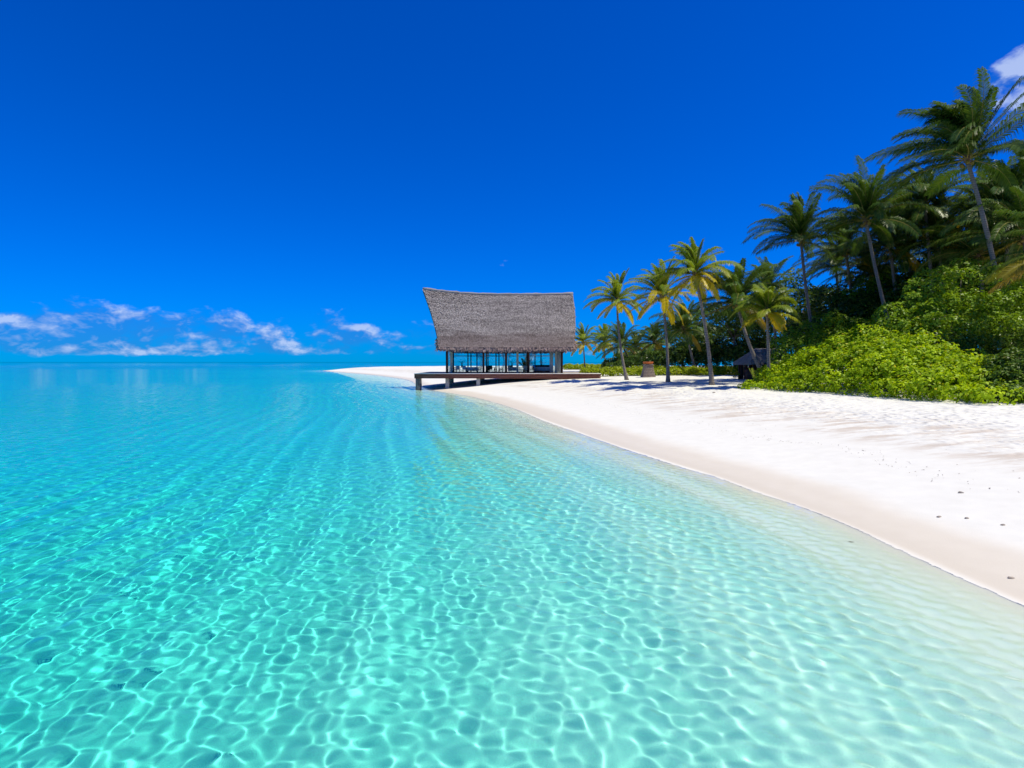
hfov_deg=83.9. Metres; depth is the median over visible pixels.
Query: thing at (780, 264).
coconut palm
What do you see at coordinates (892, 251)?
coconut palm
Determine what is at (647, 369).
stone pedestal
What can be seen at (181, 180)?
sky
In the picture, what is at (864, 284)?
broadleaf tree
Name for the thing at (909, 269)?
coconut palm
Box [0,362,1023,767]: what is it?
sea
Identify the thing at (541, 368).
sofa
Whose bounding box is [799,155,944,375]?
coconut palm
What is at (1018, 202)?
coconut palm
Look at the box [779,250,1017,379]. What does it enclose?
undergrowth
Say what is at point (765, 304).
coconut palm
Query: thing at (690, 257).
coconut palm
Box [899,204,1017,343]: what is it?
coconut palm
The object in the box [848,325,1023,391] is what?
beach shrub
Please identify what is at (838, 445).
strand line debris
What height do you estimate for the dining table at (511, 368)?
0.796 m
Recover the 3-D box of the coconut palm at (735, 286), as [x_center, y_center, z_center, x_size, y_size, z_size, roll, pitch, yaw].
[21.984,-6.026,55.787,10.792,12.309,11.237,0,2,0]
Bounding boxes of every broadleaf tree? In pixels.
[609,352,631,361]
[628,340,671,363]
[648,324,711,364]
[667,302,742,365]
[693,295,772,366]
[718,301,801,348]
[743,267,844,349]
[784,279,858,343]
[829,264,923,320]
[849,262,968,329]
[943,249,1003,339]
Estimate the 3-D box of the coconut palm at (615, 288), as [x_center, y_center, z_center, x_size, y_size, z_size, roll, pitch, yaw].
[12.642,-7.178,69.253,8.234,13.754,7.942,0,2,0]
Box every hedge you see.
[563,363,602,369]
[579,365,737,376]
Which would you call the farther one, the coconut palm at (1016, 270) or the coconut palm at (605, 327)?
the coconut palm at (605, 327)
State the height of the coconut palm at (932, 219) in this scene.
19.020 m
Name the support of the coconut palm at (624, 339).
on the sandy ground
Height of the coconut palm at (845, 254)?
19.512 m
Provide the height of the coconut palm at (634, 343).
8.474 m
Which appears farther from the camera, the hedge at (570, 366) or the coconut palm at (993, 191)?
the hedge at (570, 366)
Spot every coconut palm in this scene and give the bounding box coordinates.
[569,322,601,367]
[583,269,646,379]
[584,323,615,368]
[592,321,652,358]
[613,331,647,353]
[618,256,696,381]
[629,322,675,367]
[643,296,719,371]
[648,236,745,384]
[686,258,792,380]
[723,255,810,342]
[729,283,801,380]
[741,191,855,362]
[791,211,897,288]
[794,238,866,372]
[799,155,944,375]
[816,233,924,294]
[821,201,956,308]
[841,179,963,272]
[862,66,1023,331]
[866,188,984,339]
[871,158,985,338]
[877,232,924,275]
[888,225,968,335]
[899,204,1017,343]
[925,179,1023,278]
[927,155,1023,347]
[939,218,1023,291]
[947,177,991,234]
[948,138,1023,228]
[974,209,1023,295]
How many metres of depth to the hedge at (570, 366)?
133.01 m
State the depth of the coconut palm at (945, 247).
61.27 m
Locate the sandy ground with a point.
(818, 469)
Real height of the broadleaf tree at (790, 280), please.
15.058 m
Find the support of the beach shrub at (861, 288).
on the sandy ground
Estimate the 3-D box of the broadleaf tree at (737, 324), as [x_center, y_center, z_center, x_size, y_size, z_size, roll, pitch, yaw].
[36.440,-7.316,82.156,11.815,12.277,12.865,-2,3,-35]
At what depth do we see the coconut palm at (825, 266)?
73.84 m
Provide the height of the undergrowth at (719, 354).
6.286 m
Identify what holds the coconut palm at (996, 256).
on the sandy ground
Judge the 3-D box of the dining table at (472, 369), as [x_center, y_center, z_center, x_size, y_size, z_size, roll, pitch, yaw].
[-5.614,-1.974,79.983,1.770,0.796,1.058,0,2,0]
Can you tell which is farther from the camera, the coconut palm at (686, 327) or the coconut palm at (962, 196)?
the coconut palm at (686, 327)
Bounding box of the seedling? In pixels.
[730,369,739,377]
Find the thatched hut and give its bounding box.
[731,348,787,379]
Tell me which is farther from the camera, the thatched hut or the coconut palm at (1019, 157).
the thatched hut
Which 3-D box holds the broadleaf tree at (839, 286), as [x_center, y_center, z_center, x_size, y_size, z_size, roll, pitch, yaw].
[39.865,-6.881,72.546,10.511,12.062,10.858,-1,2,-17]
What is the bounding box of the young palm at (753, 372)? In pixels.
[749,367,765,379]
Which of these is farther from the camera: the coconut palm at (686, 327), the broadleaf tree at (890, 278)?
the coconut palm at (686, 327)
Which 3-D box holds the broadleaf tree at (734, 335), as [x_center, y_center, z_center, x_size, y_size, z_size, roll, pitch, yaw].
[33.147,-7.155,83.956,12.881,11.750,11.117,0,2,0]
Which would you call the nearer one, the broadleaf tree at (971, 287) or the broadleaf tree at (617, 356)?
the broadleaf tree at (971, 287)
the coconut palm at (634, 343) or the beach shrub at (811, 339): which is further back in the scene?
the coconut palm at (634, 343)
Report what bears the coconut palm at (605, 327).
on the sandy ground
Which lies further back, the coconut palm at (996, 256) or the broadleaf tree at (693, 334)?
the broadleaf tree at (693, 334)
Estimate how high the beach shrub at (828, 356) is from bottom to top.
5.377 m
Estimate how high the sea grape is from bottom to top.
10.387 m
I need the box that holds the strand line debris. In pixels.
[589,396,1018,492]
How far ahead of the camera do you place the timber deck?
75.02 m
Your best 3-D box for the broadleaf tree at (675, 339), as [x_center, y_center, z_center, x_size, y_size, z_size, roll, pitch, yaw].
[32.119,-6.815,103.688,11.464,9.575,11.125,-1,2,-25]
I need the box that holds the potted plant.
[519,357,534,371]
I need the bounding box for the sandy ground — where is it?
[326,366,1023,604]
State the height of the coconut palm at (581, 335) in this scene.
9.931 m
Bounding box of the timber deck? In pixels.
[414,372,600,389]
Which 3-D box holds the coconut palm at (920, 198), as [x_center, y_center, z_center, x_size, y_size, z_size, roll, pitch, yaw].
[39.740,-11.007,55.920,11.270,21.661,10.424,-1,2,-21]
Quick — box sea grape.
[863,257,1023,389]
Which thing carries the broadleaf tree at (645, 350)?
on the sandy ground
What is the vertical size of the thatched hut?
3.628 m
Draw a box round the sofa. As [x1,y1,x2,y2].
[533,365,549,372]
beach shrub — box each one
[736,323,1023,404]
[766,310,911,382]
[833,271,916,367]
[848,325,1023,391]
[962,346,1023,403]
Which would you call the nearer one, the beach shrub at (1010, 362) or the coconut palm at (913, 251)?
the beach shrub at (1010, 362)
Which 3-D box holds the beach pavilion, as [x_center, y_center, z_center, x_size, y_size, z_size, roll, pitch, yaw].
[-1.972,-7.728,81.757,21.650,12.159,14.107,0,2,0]
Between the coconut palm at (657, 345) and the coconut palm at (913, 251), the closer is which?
the coconut palm at (913, 251)
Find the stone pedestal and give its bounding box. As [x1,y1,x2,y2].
[640,362,655,377]
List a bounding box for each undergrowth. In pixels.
[601,337,778,373]
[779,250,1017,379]
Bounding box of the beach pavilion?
[422,287,577,372]
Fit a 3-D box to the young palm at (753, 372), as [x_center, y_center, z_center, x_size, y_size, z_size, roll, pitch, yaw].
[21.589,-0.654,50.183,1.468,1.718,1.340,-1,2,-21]
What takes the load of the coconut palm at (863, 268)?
on the sandy ground
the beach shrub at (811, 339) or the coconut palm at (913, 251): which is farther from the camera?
the coconut palm at (913, 251)
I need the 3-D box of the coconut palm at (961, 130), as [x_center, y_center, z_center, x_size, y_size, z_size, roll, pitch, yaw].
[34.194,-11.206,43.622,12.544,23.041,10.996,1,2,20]
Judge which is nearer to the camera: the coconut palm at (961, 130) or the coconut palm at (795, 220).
the coconut palm at (961, 130)
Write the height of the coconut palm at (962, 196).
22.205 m
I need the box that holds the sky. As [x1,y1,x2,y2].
[0,0,1023,361]
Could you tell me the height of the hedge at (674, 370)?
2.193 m
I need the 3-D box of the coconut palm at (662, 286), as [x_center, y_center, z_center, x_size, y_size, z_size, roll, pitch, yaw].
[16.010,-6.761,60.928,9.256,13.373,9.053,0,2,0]

